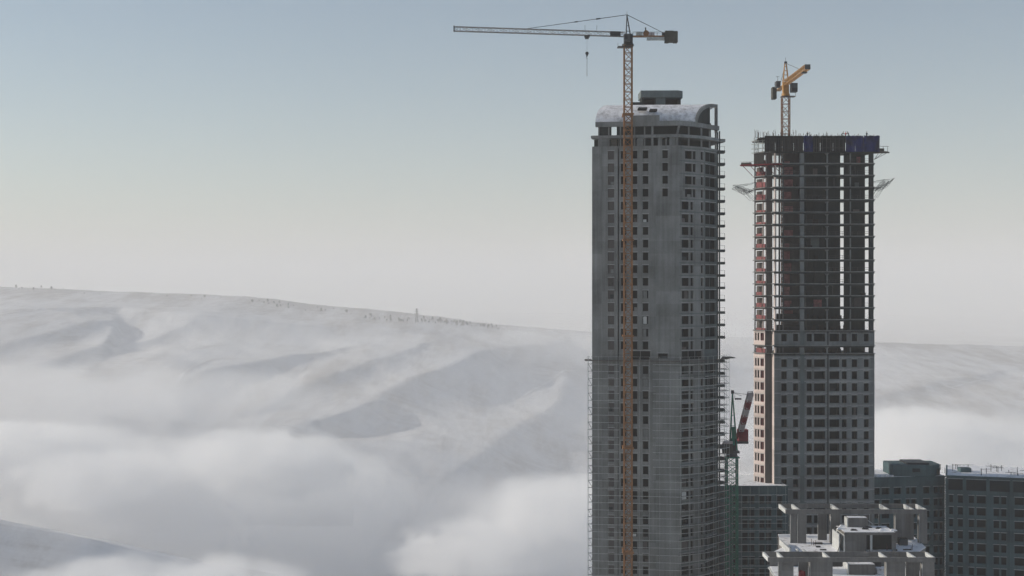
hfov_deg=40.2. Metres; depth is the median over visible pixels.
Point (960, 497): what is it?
window
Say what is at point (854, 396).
window
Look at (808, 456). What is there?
window
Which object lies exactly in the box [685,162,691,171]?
window
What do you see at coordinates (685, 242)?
window
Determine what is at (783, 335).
window
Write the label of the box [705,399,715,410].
window
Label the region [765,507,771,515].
window
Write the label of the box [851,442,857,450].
window
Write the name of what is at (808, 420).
window
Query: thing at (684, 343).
window
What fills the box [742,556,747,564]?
window
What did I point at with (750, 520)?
window
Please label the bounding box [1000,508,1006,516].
window
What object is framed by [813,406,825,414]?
window
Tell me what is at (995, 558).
window
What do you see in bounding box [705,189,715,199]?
window
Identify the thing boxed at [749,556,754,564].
window
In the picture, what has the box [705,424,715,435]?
window
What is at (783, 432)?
window
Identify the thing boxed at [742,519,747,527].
window
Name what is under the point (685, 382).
window
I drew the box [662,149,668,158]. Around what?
window
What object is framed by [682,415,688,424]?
window
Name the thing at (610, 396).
window
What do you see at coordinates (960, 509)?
window
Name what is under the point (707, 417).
window
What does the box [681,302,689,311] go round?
window
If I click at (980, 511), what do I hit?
window
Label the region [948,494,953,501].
window
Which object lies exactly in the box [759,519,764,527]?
window
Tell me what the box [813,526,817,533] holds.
window
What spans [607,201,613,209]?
window
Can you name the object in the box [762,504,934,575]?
apartment block
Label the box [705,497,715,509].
window
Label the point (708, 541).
window
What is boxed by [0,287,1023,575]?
ground
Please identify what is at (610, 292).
window
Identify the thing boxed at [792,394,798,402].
window
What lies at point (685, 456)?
window
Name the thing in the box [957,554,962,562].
window
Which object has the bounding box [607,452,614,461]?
window
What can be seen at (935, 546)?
window
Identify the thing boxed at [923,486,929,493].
window
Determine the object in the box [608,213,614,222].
window
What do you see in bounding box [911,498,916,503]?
window
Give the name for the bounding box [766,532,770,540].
window
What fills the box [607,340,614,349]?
window
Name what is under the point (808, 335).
window
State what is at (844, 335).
windows
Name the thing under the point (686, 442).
window
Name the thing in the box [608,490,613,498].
window
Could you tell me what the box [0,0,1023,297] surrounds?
sky
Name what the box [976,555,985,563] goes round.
window
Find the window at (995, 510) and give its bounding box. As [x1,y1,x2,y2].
[993,508,999,516]
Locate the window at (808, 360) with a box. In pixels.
[806,358,812,366]
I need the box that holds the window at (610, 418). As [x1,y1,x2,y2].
[608,415,613,423]
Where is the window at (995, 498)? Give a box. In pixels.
[993,496,999,504]
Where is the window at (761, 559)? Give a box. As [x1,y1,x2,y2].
[759,556,764,564]
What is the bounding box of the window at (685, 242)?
[682,239,688,247]
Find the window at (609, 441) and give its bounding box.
[608,440,613,448]
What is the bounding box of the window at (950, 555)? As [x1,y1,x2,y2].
[949,554,952,561]
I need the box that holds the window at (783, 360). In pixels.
[781,358,787,366]
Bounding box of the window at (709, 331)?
[705,326,715,336]
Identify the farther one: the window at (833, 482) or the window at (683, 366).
the window at (833, 482)
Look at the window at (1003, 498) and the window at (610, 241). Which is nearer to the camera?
the window at (610, 241)
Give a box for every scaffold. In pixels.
[585,354,734,575]
[731,488,786,575]
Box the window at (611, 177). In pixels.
[608,175,614,184]
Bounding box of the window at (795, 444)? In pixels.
[792,442,798,450]
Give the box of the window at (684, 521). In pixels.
[681,515,689,524]
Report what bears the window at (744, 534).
in the building at (758, 502)
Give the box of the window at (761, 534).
[759,532,764,540]
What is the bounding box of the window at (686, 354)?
[681,350,701,359]
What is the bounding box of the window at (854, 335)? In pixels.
[852,333,856,341]
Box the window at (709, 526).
[705,522,714,534]
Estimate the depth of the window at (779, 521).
380.83 m
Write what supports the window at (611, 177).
in the tower block at (676, 226)
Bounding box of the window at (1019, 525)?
[1014,521,1023,529]
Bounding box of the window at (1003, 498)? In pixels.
[1000,496,1006,504]
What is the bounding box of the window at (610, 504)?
[607,502,614,510]
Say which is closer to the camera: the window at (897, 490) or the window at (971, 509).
the window at (971, 509)
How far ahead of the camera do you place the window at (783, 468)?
385.03 m
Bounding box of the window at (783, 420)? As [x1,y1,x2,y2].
[781,418,787,426]
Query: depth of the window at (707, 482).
359.50 m
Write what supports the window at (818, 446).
in the tower block at (813, 415)
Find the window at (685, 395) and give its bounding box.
[681,390,689,399]
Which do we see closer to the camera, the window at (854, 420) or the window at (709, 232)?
the window at (709, 232)
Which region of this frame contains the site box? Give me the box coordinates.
[898,537,907,544]
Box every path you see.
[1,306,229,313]
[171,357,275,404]
[280,433,422,438]
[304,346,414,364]
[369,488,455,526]
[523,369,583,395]
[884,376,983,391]
[953,376,1021,386]
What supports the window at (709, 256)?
in the tower block at (676, 226)
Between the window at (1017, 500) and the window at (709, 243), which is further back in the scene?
the window at (1017, 500)
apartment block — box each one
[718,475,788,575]
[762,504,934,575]
[874,459,944,575]
[940,464,1023,575]
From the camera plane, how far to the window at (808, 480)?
384.09 m
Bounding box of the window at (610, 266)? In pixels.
[607,264,614,273]
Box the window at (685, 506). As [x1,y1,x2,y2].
[681,503,688,512]
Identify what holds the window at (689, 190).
in the tower block at (676, 226)
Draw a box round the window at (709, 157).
[705,151,714,162]
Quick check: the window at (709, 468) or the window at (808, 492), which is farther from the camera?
the window at (808, 492)
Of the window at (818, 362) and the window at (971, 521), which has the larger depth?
the window at (971, 521)
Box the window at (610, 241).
[607,239,613,247]
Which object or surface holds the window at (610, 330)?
in the tower block at (676, 226)
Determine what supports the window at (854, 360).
in the tower block at (813, 415)
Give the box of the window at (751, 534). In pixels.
[749,532,754,540]
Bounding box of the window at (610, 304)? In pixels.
[607,302,614,311]
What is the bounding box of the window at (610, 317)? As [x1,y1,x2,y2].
[607,315,614,323]
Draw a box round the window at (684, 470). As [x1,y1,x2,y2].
[682,465,689,474]
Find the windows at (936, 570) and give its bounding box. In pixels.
[935,569,942,575]
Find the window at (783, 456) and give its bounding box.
[781,454,787,462]
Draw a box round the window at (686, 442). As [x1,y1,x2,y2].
[682,440,689,449]
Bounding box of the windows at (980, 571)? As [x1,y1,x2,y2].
[949,566,1023,575]
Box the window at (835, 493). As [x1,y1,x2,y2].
[829,490,839,498]
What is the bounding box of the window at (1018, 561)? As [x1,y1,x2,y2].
[1014,557,1023,565]
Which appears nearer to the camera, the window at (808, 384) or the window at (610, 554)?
the window at (610, 554)
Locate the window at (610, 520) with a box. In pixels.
[608,515,613,523]
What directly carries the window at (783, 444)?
in the tower block at (813, 415)
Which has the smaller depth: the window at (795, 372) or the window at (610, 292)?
the window at (610, 292)
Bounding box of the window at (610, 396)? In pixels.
[608,390,614,398]
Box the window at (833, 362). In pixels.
[829,358,839,366]
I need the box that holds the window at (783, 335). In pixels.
[781,333,786,341]
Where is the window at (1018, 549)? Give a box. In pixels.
[1014,545,1023,553]
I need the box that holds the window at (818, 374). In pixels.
[813,370,825,378]
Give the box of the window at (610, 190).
[607,188,614,197]
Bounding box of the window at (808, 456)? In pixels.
[806,454,812,462]
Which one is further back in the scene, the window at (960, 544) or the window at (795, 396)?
the window at (960, 544)
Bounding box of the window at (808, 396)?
[806,394,812,402]
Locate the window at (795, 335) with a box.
[793,333,797,341]
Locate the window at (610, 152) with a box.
[607,150,614,159]
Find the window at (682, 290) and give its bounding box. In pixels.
[682,290,688,298]
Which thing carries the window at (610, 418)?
in the tower block at (676, 226)
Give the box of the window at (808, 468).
[806,466,812,474]
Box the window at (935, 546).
[933,545,938,552]
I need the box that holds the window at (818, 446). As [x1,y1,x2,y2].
[813,442,825,450]
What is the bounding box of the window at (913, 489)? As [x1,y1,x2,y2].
[911,486,916,493]
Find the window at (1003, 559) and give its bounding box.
[1000,556,1006,564]
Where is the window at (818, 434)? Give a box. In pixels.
[813,430,825,438]
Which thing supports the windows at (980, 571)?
in the apartment block at (984, 520)
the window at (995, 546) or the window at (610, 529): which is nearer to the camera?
the window at (610, 529)
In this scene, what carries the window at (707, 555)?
in the tower block at (676, 226)
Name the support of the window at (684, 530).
in the tower block at (676, 226)
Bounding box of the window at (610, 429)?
[607,427,614,436]
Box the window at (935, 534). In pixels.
[934,533,938,540]
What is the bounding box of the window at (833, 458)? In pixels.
[829,454,839,462]
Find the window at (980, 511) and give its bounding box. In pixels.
[976,507,985,515]
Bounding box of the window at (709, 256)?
[705,251,715,261]
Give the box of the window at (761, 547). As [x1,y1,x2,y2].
[759,545,764,552]
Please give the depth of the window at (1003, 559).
388.05 m
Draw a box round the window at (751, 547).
[749,545,754,552]
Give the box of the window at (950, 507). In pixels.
[949,506,953,513]
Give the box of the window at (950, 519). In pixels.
[949,518,953,525]
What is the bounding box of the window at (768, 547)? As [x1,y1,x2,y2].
[766,545,770,550]
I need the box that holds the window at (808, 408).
[806,406,812,414]
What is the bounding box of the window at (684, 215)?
[681,213,689,222]
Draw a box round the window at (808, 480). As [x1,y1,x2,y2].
[806,478,812,486]
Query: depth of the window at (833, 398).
385.03 m
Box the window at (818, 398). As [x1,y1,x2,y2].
[813,394,825,402]
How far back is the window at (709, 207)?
360.03 m
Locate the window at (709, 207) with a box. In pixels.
[705,201,715,212]
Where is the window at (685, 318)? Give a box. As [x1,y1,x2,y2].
[681,315,689,323]
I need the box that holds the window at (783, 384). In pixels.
[781,382,787,390]
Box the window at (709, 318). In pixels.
[705,314,715,324]
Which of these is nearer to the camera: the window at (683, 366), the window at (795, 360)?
the window at (683, 366)
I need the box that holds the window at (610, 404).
[607,402,614,411]
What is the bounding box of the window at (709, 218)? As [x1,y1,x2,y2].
[705,214,714,224]
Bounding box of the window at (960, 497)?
[957,494,962,502]
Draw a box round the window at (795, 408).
[792,406,798,414]
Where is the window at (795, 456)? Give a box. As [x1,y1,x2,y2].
[792,454,798,462]
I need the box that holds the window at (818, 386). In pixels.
[813,382,825,390]
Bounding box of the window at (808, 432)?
[806,430,812,438]
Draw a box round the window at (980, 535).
[976,531,985,539]
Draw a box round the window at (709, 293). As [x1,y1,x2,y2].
[705,289,715,299]
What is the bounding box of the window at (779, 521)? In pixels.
[776,519,782,527]
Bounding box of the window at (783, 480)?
[781,478,787,483]
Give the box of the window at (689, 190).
[685,188,692,196]
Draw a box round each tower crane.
[453,15,677,575]
[722,390,753,575]
[771,58,809,324]
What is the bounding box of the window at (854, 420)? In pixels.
[851,418,857,426]
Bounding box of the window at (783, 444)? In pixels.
[781,442,787,450]
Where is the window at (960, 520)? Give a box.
[957,518,962,526]
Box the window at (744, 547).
[742,545,747,552]
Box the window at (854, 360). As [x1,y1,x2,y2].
[851,358,857,366]
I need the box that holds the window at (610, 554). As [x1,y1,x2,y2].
[607,552,614,560]
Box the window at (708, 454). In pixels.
[705,448,715,460]
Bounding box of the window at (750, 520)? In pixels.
[749,519,754,527]
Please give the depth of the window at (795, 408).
384.75 m
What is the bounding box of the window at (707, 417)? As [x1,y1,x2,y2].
[705,412,714,423]
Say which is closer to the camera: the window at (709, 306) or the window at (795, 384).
the window at (709, 306)
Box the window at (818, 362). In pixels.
[813,358,825,366]
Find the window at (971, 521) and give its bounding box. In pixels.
[969,519,974,526]
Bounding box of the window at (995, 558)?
[993,556,999,564]
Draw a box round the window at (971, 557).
[969,555,974,562]
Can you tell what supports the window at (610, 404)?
in the tower block at (676, 226)
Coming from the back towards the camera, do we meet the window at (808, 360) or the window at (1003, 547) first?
the window at (1003, 547)
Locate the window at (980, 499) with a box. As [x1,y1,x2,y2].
[976,495,985,503]
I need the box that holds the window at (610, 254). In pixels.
[608,252,613,260]
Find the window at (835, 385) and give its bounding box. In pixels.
[829,382,839,390]
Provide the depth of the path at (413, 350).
3934.04 m
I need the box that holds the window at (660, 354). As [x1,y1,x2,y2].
[657,352,667,358]
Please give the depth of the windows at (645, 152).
353.24 m
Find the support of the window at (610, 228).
in the tower block at (676, 226)
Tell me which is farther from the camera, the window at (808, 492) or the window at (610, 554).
the window at (808, 492)
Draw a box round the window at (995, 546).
[993,544,999,552]
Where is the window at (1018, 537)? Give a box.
[1014,533,1023,541]
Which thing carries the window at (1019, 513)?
in the apartment block at (984, 520)
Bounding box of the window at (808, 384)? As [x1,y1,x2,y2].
[806,382,812,390]
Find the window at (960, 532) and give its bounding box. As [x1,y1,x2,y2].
[957,530,962,538]
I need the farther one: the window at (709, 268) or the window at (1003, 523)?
the window at (1003, 523)
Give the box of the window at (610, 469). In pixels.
[608,465,613,472]
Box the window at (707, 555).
[705,546,715,558]
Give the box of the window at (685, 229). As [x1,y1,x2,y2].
[682,226,689,234]
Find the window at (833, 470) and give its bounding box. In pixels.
[829,466,839,474]
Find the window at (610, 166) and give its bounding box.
[608,164,613,171]
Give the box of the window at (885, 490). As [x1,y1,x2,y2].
[881,487,889,494]
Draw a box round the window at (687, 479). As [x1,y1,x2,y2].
[681,478,688,487]
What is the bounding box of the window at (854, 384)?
[851,382,857,390]
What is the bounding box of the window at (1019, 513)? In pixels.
[1014,509,1023,517]
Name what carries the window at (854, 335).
in the tower block at (813, 415)
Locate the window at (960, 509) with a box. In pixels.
[957,506,962,514]
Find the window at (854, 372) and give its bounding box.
[851,370,857,378]
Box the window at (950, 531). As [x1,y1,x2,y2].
[949,530,953,537]
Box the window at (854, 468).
[851,466,857,474]
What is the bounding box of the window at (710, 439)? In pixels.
[705,436,715,447]
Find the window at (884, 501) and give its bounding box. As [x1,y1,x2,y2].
[881,499,889,503]
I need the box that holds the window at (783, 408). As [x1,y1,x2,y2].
[781,406,787,414]
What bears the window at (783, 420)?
in the tower block at (813, 415)
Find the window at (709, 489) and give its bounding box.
[705,485,714,497]
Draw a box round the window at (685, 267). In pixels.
[681,264,689,273]
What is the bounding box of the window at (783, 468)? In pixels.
[781,466,787,474]
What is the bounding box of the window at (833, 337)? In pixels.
[829,333,838,341]
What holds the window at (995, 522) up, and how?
in the apartment block at (984, 520)
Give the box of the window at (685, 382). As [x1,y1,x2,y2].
[681,377,689,386]
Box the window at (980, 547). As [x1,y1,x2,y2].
[976,543,985,551]
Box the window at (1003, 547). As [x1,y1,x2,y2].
[1000,544,1006,552]
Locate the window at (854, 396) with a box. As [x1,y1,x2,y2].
[851,394,857,402]
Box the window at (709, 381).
[705,375,715,385]
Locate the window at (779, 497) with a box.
[776,495,782,503]
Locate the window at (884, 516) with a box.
[882,514,888,518]
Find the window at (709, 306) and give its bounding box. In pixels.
[701,302,714,311]
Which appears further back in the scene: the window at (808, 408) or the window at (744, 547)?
the window at (808, 408)
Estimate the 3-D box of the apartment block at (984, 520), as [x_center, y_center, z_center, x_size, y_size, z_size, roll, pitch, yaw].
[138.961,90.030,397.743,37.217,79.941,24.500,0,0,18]
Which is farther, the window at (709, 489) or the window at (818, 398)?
the window at (818, 398)
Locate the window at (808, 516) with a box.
[806,514,812,522]
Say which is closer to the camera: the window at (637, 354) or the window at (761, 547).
the window at (637, 354)
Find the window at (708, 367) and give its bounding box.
[705,363,714,373]
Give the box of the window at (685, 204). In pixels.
[681,200,688,209]
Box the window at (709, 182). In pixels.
[705,176,715,187]
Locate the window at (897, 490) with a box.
[893,487,900,494]
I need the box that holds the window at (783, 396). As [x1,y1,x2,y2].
[781,394,787,402]
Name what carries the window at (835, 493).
in the tower block at (813, 415)
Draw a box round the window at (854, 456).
[851,454,857,462]
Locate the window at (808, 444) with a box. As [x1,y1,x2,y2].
[806,442,812,450]
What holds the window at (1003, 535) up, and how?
in the apartment block at (984, 520)
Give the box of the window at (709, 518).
[705,509,715,521]
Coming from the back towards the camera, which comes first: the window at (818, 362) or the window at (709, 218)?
the window at (818, 362)
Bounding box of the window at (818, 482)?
[813,478,825,486]
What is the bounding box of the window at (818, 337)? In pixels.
[814,333,824,341]
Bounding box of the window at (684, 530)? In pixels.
[682,528,688,537]
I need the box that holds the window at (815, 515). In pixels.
[813,514,817,522]
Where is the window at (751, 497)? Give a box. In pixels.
[749,495,754,503]
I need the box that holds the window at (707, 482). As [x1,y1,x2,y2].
[705,473,714,484]
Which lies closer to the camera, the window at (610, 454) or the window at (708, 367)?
the window at (610, 454)
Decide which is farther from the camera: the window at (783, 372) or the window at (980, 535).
the window at (980, 535)
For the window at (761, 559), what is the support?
in the building at (758, 502)
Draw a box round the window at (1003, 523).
[1000,520,1006,528]
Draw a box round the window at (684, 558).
[682,553,688,562]
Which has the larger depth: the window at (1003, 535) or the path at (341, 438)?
the path at (341, 438)
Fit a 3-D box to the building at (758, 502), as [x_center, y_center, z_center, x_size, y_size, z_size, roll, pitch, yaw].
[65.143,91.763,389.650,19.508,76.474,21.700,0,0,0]
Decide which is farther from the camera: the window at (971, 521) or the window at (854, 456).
the window at (971, 521)
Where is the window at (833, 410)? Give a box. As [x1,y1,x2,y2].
[829,406,839,414]
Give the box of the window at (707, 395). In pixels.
[705,387,715,398]
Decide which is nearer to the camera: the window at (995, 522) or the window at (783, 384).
the window at (783, 384)
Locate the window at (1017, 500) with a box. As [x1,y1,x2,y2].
[1014,497,1023,505]
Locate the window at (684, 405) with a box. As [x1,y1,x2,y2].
[681,403,688,411]
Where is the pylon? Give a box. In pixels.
[414,308,418,321]
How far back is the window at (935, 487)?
396.19 m
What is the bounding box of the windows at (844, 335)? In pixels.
[754,332,869,522]
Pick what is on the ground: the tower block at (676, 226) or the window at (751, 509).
the tower block at (676, 226)
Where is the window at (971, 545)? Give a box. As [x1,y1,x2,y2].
[969,543,974,550]
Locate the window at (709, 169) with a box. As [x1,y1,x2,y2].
[705,163,715,174]
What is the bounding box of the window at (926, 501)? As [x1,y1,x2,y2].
[923,498,929,505]
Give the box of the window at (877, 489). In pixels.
[874,487,879,494]
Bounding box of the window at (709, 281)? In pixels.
[705,277,714,286]
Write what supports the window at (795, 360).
in the tower block at (813, 415)
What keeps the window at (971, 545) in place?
in the apartment block at (984, 520)
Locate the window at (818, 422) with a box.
[813,418,825,426]
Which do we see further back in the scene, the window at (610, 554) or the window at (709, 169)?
the window at (709, 169)
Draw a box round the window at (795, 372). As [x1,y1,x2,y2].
[792,370,798,378]
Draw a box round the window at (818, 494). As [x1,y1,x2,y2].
[813,490,825,498]
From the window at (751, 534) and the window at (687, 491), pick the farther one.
the window at (751, 534)
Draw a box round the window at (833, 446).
[829,442,839,450]
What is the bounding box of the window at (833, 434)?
[829,430,839,438]
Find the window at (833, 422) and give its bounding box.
[829,418,839,426]
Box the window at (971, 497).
[969,495,974,502]
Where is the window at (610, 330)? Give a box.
[608,328,613,336]
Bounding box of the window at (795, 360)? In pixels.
[792,358,798,366]
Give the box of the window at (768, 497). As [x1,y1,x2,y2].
[765,495,771,503]
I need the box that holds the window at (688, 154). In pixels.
[685,150,692,158]
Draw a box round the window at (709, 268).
[705,264,715,274]
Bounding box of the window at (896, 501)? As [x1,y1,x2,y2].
[894,499,900,503]
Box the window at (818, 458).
[813,454,825,462]
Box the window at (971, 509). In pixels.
[969,507,974,514]
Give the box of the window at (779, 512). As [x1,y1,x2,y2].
[776,507,781,515]
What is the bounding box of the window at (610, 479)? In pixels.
[607,477,614,485]
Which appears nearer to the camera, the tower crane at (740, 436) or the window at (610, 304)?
the window at (610, 304)
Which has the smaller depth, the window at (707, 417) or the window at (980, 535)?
the window at (707, 417)
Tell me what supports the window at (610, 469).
in the tower block at (676, 226)
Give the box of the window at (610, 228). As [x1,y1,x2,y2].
[607,226,614,235]
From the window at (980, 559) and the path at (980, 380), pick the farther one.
the path at (980, 380)
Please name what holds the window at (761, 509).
in the building at (758, 502)
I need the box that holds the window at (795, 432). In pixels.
[792,430,798,438]
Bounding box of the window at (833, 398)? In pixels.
[829,394,839,402]
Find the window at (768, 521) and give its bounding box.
[765,519,771,527]
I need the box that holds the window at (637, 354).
[630,350,650,359]
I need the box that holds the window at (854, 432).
[851,430,857,438]
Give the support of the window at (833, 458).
in the tower block at (813, 415)
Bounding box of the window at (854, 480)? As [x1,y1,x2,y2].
[851,478,857,486]
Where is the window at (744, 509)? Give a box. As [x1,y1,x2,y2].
[742,507,747,515]
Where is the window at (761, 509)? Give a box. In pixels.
[759,507,764,515]
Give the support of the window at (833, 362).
in the tower block at (813, 415)
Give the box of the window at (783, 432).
[781,430,787,438]
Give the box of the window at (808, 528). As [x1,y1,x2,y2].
[806,526,812,533]
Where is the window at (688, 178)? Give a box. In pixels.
[685,175,692,184]
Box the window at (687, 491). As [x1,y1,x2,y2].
[681,490,689,499]
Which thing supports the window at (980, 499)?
in the apartment block at (984, 520)
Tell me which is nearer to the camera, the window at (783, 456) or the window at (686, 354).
the window at (686, 354)
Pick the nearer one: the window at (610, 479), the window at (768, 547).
the window at (610, 479)
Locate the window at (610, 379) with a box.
[607,377,614,386]
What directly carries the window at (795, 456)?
in the tower block at (813, 415)
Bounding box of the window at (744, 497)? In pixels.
[742,495,747,503]
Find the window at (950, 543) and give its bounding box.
[949,542,953,549]
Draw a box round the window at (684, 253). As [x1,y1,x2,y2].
[681,251,689,260]
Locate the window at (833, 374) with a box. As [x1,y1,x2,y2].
[829,370,839,378]
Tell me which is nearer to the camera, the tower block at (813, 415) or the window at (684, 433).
the window at (684, 433)
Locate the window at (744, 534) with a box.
[742,532,747,540]
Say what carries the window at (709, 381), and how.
in the tower block at (676, 226)
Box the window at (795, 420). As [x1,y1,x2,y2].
[792,418,798,426]
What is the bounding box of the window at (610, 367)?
[608,365,614,373]
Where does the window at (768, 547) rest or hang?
in the building at (758, 502)
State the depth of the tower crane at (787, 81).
387.20 m
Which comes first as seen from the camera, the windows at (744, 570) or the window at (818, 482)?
the windows at (744, 570)
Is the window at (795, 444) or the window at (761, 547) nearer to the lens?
the window at (761, 547)
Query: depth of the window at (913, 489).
395.42 m
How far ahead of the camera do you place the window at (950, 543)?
392.34 m
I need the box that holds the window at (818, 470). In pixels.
[813,466,825,474]
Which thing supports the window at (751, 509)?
in the building at (758, 502)
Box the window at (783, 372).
[781,370,787,378]
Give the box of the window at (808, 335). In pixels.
[806,333,811,341]
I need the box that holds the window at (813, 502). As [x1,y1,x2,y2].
[813,502,825,508]
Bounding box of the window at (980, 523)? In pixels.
[976,519,985,527]
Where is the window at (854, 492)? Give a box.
[851,490,857,498]
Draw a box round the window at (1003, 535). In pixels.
[1000,532,1006,540]
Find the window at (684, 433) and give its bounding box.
[681,428,688,436]
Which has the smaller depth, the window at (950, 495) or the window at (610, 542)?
the window at (610, 542)
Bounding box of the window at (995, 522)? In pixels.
[993,520,999,528]
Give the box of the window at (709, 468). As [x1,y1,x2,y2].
[705,461,714,472]
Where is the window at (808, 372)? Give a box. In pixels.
[806,370,812,378]
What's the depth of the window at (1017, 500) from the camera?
386.82 m
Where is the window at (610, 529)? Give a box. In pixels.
[607,527,614,535]
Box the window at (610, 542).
[607,539,613,548]
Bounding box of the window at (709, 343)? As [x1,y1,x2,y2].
[705,339,714,349]
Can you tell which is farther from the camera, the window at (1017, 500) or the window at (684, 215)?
the window at (1017, 500)
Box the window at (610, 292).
[608,290,613,298]
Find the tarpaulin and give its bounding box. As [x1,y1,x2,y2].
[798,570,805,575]
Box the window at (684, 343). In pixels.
[682,340,689,349]
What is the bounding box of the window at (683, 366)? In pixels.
[681,365,689,374]
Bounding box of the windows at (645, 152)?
[607,150,715,575]
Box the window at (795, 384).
[792,382,798,390]
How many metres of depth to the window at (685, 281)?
352.64 m
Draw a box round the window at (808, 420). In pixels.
[806,418,812,426]
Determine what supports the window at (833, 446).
in the tower block at (813, 415)
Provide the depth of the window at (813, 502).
385.03 m
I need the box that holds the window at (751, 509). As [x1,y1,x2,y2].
[749,507,754,515]
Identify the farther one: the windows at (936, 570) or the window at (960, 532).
the windows at (936, 570)
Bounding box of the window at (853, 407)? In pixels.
[851,406,857,414]
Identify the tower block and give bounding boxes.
[591,90,724,575]
[732,129,892,533]
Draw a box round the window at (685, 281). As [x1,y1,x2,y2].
[682,277,689,285]
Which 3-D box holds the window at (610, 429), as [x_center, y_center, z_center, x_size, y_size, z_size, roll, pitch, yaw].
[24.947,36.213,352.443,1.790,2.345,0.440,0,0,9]
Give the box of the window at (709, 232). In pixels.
[705,226,715,236]
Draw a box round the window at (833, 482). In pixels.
[829,478,839,486]
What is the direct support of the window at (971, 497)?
in the apartment block at (984, 520)
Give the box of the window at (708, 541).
[705,534,714,546]
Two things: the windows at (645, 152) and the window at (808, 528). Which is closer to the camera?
the windows at (645, 152)
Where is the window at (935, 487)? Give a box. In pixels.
[933,486,937,493]
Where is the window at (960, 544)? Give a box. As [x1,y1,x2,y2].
[957,542,962,550]
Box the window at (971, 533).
[969,531,974,538]
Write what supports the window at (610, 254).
in the tower block at (676, 226)
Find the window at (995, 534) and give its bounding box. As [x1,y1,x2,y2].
[993,532,999,540]
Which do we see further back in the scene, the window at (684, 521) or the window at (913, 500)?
the window at (913, 500)
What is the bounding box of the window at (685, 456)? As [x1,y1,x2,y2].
[681,453,688,461]
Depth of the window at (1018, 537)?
386.73 m
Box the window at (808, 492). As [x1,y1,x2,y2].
[806,490,812,498]
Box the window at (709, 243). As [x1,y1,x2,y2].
[705,239,714,249]
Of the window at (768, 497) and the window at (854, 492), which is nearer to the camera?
the window at (768, 497)
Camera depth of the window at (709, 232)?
360.03 m
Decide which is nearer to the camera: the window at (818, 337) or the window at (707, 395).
the window at (707, 395)
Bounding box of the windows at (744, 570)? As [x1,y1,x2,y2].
[733,568,769,575]
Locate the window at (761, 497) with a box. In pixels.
[759,495,764,503]
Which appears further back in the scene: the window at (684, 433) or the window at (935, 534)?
the window at (935, 534)
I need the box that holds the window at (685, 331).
[681,328,688,336]

